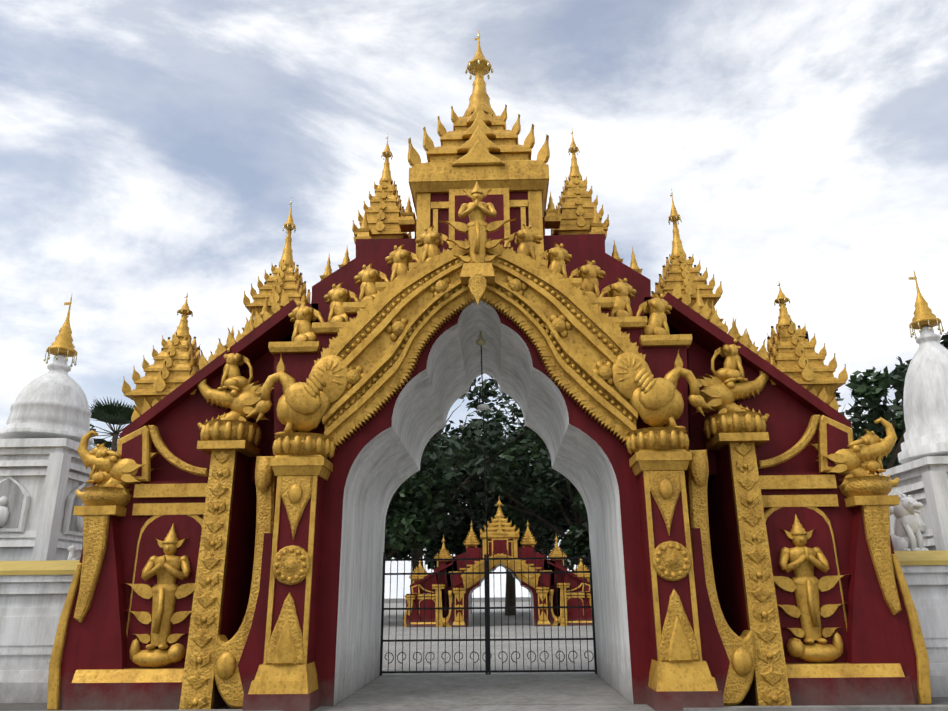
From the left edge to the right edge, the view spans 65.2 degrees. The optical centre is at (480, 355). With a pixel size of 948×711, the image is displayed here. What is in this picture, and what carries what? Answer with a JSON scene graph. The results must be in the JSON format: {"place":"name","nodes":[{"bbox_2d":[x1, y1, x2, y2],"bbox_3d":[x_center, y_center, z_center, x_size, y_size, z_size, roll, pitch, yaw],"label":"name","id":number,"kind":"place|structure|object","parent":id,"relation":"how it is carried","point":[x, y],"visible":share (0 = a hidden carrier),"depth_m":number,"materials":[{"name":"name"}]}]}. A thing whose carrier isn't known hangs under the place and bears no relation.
{"place":"outdoors","nodes":[
{"label":"outdoors","id":0,"kind":"place"},
{"bbox_2d":[0,597,947,710],"bbox_3d":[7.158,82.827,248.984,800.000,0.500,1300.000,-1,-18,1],"label":"ground","id":1,"kind":"structure","parent":0,"point":[43,706],"depth_m":12.14,"materials":[{"name":"concrete"}]},
{"bbox_2d":[0,560,79,702],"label":"boundary wall","id":2,"kind":"structure","parent":1,"relation":"on","point":[33,595],"depth_m":13.05,"materials":[{"name":"white paint"}]},
{"bbox_2d":[67,544,79,574],"bbox_3d":[-8.140,4.093,14.787,1.000,0.641,0.800,-1,-18,1],"label":"guardian lion","id":3,"kind":"object","parent":2,"relation":"on","point":[72,549],"visible":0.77,"depth_m":14.78},
{"bbox_2d":[0,296,93,560],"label":"stupa","id":4,"kind":"object","parent":1,"relation":"on","point":[44,474],"visible":0.9,"depth_m":16.86,"materials":[{"name":"white paint"}]},
{"bbox_2d":[47,219,451,710],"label":"gate wing","id":5,"kind":"structure","parent":1,"relation":"on","point":[239,504],"depth_m":12.24,"materials":[{"name":"red paint"}]},
{"bbox_2d":[76,430,158,498],"bbox_3d":[-6.455,1.935,13.176,1.518,1.267,0.480,-1,-18,1],"label":"creature statue","id":6,"kind":"object","parent":5,"relation":"attached to","point":[123,472],"visible":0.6,"depth_m":13.02,"materials":[{"name":"gold metal"}]},
{"bbox_2d":[86,442,111,483],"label":"figurine","id":7,"kind":"object","parent":6,"relation":"on","point":[98,451],"visible":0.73,"depth_m":13.06,"materials":[{"name":"gold metal"}]},
{"bbox_2d":[124,523,194,667],"bbox_3d":[-5.262,3.968,12.341,1.561,2.299,0.439,-1,-18,1],"label":"statue","id":8,"kind":"object","parent":5,"relation":"on","point":[165,592],"visible":0.92,"depth_m":12.23,"materials":[{"name":"gold metal"}]},
{"bbox_2d":[197,379,273,430],"bbox_3d":[-4.468,0.792,13.593,1.518,1.267,0.480,-1,-18,1],"label":"creature statue","id":9,"kind":"object","parent":5,"relation":"attached to","point":[240,403],"visible":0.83,"depth_m":13.46,"materials":[{"name":"gold metal"}]},
{"bbox_2d":[217,348,252,389],"bbox_3d":[-4.560,0.247,13.772,0.708,0.869,0.383,-1,-18,1],"label":"lion on makara","id":10,"kind":"object","parent":9,"relation":"on","point":[232,376],"visible":0.75,"depth_m":13.66,"materials":[{"name":"gold metal"}]},
{"bbox_2d":[131,198,415,421],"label":"roof ornaments","id":11,"kind":"object","parent":5,"relation":"attached to","point":[407,223],"visible":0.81,"depth_m":14.73},
{"bbox_2d":[246,353,348,434],"bbox_3d":[-3.106,0.668,12.624,1.729,1.487,0.608,-1,-18,1],"label":"bird statue","id":12,"kind":"object","parent":5,"relation":"on","point":[303,407],"visible":0.94,"depth_m":12.46,"materials":[{"name":"gold metal"}]},
{"bbox_2d":[288,300,323,341],"bbox_3d":[-3.200,-0.571,13.655,0.753,0.966,0.457,-1,-18,1],"label":"figurine","id":13,"kind":"object","parent":5,"relation":"on","point":[302,316],"visible":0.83,"depth_m":13.56,"materials":[{"name":"gold metal"}]},
{"bbox_2d":[324,282,358,321],"bbox_3d":[-2.559,-0.916,13.748,0.753,0.966,0.457,-1,-18,1],"label":"figurine","id":14,"kind":"object","parent":5,"relation":"on","point":[337,296],"visible":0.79,"depth_m":13.66,"materials":[{"name":"gold metal"}]},
{"bbox_2d":[354,263,388,301],"bbox_3d":[-2.011,-1.285,13.851,0.753,0.966,0.457,-1,-18,1],"label":"figurine","id":15,"kind":"object","parent":5,"relation":"on","point":[368,277],"visible":0.67,"depth_m":13.77,"materials":[{"name":"gold metal"}]},
{"bbox_2d":[385,244,419,281],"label":"figurine","id":16,"kind":"object","parent":5,"relation":"on","point":[400,259],"visible":0.58,"depth_m":13.89,"materials":[{"name":"gold metal"}]},
{"bbox_2d":[415,226,452,261],"bbox_3d":[-0.868,-2.023,14.057,0.753,0.966,0.457,-1,-18,1],"label":"figurine","id":17,"kind":"object","parent":5,"relation":"on","point":[430,240],"visible":0.71,"depth_m":13.98,"materials":[{"name":"gold metal"}]},
{"bbox_2d":[122,30,847,414],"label":"roof spires","id":18,"kind":"object","parent":5,"relation":"on","point":[482,148],"visible":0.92,"depth_m":15.35,"materials":[{"name":"gold paint"}]},
{"bbox_2d":[308,300,653,705],"bbox_3d":[0.072,2.669,14.740,6.600,7.325,4.700,-1,-18,1],"label":"archway","id":19,"kind":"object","parent":1,"relation":"on","point":[376,460],"depth_m":13.49,"materials":[{"name":"paint"}]},
{"bbox_2d":[439,181,515,305],"bbox_3d":[-0.038,-1.868,13.508,1.386,2.671,1.050,-1,-18,1],"label":"statue","id":20,"kind":"object","parent":19,"relation":"on","point":[477,274],"visible":1,"depth_m":13.22,"materials":[{"name":"gold metal"}]},
{"bbox_2d":[314,238,645,449],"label":"arch molding","id":21,"kind":"structure","parent":19,"relation":"attached to","point":[579,340],"depth_m":12.92,"materials":[{"name":"gold metal"}]},
{"bbox_2d":[476,331,488,580],"bbox_3d":[0.060,1.756,13.829,0.231,4.700,0.222,-8,-20,23],"label":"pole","id":22,"kind":"object","parent":19,"relation":"hanging from","point":[480,341],"visible":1,"depth_m":13.98,"materials":[{"name":"metal"}]},
{"bbox_2d":[380,548,596,675],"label":"iron gate","id":23,"kind":"structure","parent":19,"relation":"attached to","point":[487,653],"depth_m":16.10,"materials":[{"name":"black metal"}]},
{"bbox_2d":[20,705,947,710],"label":"pavement kerb","id":24,"kind":"structure","parent":1,"relation":"on","point":[851,708],"depth_m":10.59,"materials":[{"name":"concrete"}]},
{"bbox_2d":[503,217,931,710],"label":"gate wing","id":25,"kind":"structure","parent":1,"relation":"on","point":[724,498],"depth_m":12.03,"materials":[{"name":"red paint"}]},
{"bbox_2d":[504,224,542,259],"bbox_3d":[0.812,-2.050,14.014,0.777,0.958,0.440,-1,-18,1],"label":"figurine","id":26,"kind":"object","parent":25,"relation":"on","point":[526,238],"visible":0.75,"depth_m":13.94,"materials":[{"name":"gold metal"}]},
{"bbox_2d":[538,242,571,277],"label":"figurine","id":27,"kind":"object","parent":25,"relation":"on","point":[557,257],"visible":0.6,"depth_m":13.81,"materials":[{"name":"gold metal"}]},
{"bbox_2d":[569,259,604,296],"bbox_3d":[1.968,-1.349,13.753,0.764,0.952,0.448,-1,-18,1],"label":"figurine","id":28,"kind":"object","parent":25,"relation":"on","point":[589,273],"visible":0.67,"depth_m":13.67,"materials":[{"name":"gold metal"}]},
{"bbox_2d":[599,276,635,316],"bbox_3d":[2.522,-1.005,13.625,0.777,0.963,0.466,-1,-18,1],"label":"figurine","id":29,"kind":"object","parent":25,"relation":"on","point":[621,292],"visible":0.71,"depth_m":13.54,"materials":[{"name":"gold metal"}]},
{"bbox_2d":[636,292,671,334],"bbox_3d":[3.170,-0.696,13.506,0.744,0.991,0.468,-1,-18,1],"label":"figurine","id":30,"kind":"object","parent":25,"relation":"on","point":[657,308],"visible":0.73,"depth_m":13.41,"materials":[{"name":"gold metal"}]},
{"bbox_2d":[612,349,713,428],"bbox_3d":[3.069,0.580,12.461,1.677,1.436,0.614,-1,-18,1],"label":"bird statue","id":31,"kind":"object","parent":25,"relation":"on","point":[657,402],"visible":0.96,"depth_m":12.31,"materials":[{"name":"gold metal"}]},
{"bbox_2d":[544,191,838,410],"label":"roof ornaments","id":32,"kind":"object","parent":25,"relation":"attached to","point":[553,221],"visible":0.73,"depth_m":14.45},
{"bbox_2d":[695,371,769,421],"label":"creature statue","id":33,"kind":"object","parent":25,"relation":"attached to","point":[719,396],"visible":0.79,"depth_m":13.24,"materials":[{"name":"gold metal"}]},
{"bbox_2d":[711,339,747,381],"bbox_3d":[4.563,0.085,13.551,0.721,0.868,0.383,-1,-18,1],"label":"lion on makara","id":34,"kind":"object","parent":33,"relation":"on","point":[733,368],"visible":0.71,"depth_m":13.43,"materials":[{"name":"gold metal"}]},
{"bbox_2d":[773,514,848,662],"bbox_3d":[5.327,3.768,12.091,1.546,2.325,0.445,-1,-18,1],"label":"statue","id":35,"kind":"object","parent":25,"relation":"attached to","point":[805,585],"visible":0.98,"depth_m":11.98,"materials":[{"name":"gold metal"}]},
{"bbox_2d":[808,417,899,486],"bbox_3d":[6.485,1.704,12.856,1.516,1.252,0.480,-3,-18,7],"label":"creature statue","id":36,"kind":"object","parent":25,"relation":"attached to","point":[847,462],"visible":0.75,"depth_m":12.70,"materials":[{"name":"gold metal"}]},
{"bbox_2d":[857,429,885,473],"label":"figurine","id":37,"kind":"object","parent":36,"relation":"on","point":[871,437],"visible":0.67,"depth_m":12.73,"materials":[{"name":"gold metal"}]},
{"bbox_2d":[879,271,947,550],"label":"stupa","id":38,"kind":"object","parent":1,"relation":"on","point":[921,472],"visible":0.71,"depth_m":16.31,"materials":[{"name":"white paint"}]},
{"bbox_2d":[894,550,947,696],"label":"boundary wall","id":39,"kind":"structure","parent":1,"relation":"on","point":[926,576],"depth_m":12.75,"materials":[{"name":"white paint"}]},
{"bbox_2d":[890,491,928,565],"bbox_3d":[8.301,3.403,14.530,1.000,1.482,0.887,-1,-18,1],"label":"guardian lion","id":40,"kind":"object","parent":39,"relation":"on","point":[906,531],"visible":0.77,"depth_m":14.34},
{"bbox_2d":[0,0,947,598],"label":"sky","id":41,"kind":"structure","parent":0,"point":[153,153],"materials":[{"name":"white"}]},
{"bbox_2d":[314,673,654,710],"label":"walkway","id":42,"kind":"structure","parent":0,"point":[521,692],"depth_m":12.55,"materials":[{"name":"concrete"}]},
{"bbox_2d":[382,602,594,674],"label":"courtyard paving","id":43,"kind":"structure","parent":0,"point":[438,661],"depth_m":25.00,"materials":[{"name":"grey concrete"}]},
{"bbox_2d":[89,396,133,451],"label":"palm","id":44,"kind":"object","parent":43,"relation":"on","point":[113,413],"visible":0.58,"depth_m":43.17,"materials":[{"name":"green plant"}]},
{"bbox_2d":[384,476,434,561],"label":"court tree","id":45,"kind":"object","parent":43,"relation":"on","point":[404,531],"visible":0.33,"depth_m":45.35,"materials":[{"name":"green plant"}]},
{"bbox_2d":[389,497,449,539],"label":"court tree","id":46,"kind":"object","parent":43,"relation":"on","point":[445,509],"depth_m":57.66,"materials":[{"name":"green plant"}]},
{"bbox_2d":[386,374,546,593],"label":"court tree","id":47,"kind":"object","parent":43,"relation":"on","point":[438,492],"visible":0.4,"depth_m":49.65,"materials":[{"name":"green plant"}]},
{"bbox_2d":[422,501,523,613],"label":"court tree","id":48,"kind":"object","parent":43,"relation":"on","point":[455,538],"visible":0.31,"depth_m":68.52,"materials":[{"name":"green plant"}]},
{"bbox_2d":[404,496,591,626],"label":"gate","id":49,"kind":"structure","parent":43,"relation":"on","point":[503,536],"depth_m":41.79,"materials":[{"name":"gold metal"}]},
{"bbox_2d":[439,418,564,615],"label":"court tree","id":50,"kind":"object","parent":43,"relation":"on","point":[510,594],"visible":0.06,"depth_m":63.49,"materials":[{"name":"green plant"}]},
{"bbox_2d":[454,495,575,561],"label":"court tree","id":51,"kind":"object","parent":43,"relation":"on","point":[539,546],"visible":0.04,"depth_m":72.87,"materials":[{"name":"green plant"}]},
{"bbox_2d":[446,421,589,581],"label":"court tree","id":52,"kind":"object","parent":43,"relation":"on","point":[554,489],"visible":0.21,"depth_m":54.23,"materials":[{"name":"green plant"}]},
{"bbox_2d":[545,479,578,530],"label":"court tree","id":53,"kind":"object","parent":43,"relation":"on","point":[563,526],"visible":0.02,"depth_m":63.56,"materials":[{"name":"green plant"}]},
{"bbox_2d":[561,491,589,570],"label":"court tree","id":54,"kind":"object","parent":43,"relation":"on","point":[577,538],"visible":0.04,"depth_m":47.25,"materials":[{"name":"green plant"}]},
{"bbox_2d":[849,394,902,435],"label":"tree","id":55,"kind":"object","parent":43,"relation":"on","point":[900,404],"depth_m":49.94,"materials":[{"name":"green plant"}]},
{"bbox_2d":[833,332,947,469],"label":"tree","id":56,"kind":"object","parent":43,"relation":"on","point":[861,386],"visible":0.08,"depth_m":37.58,"materials":[{"name":"green plant"}]}
]}

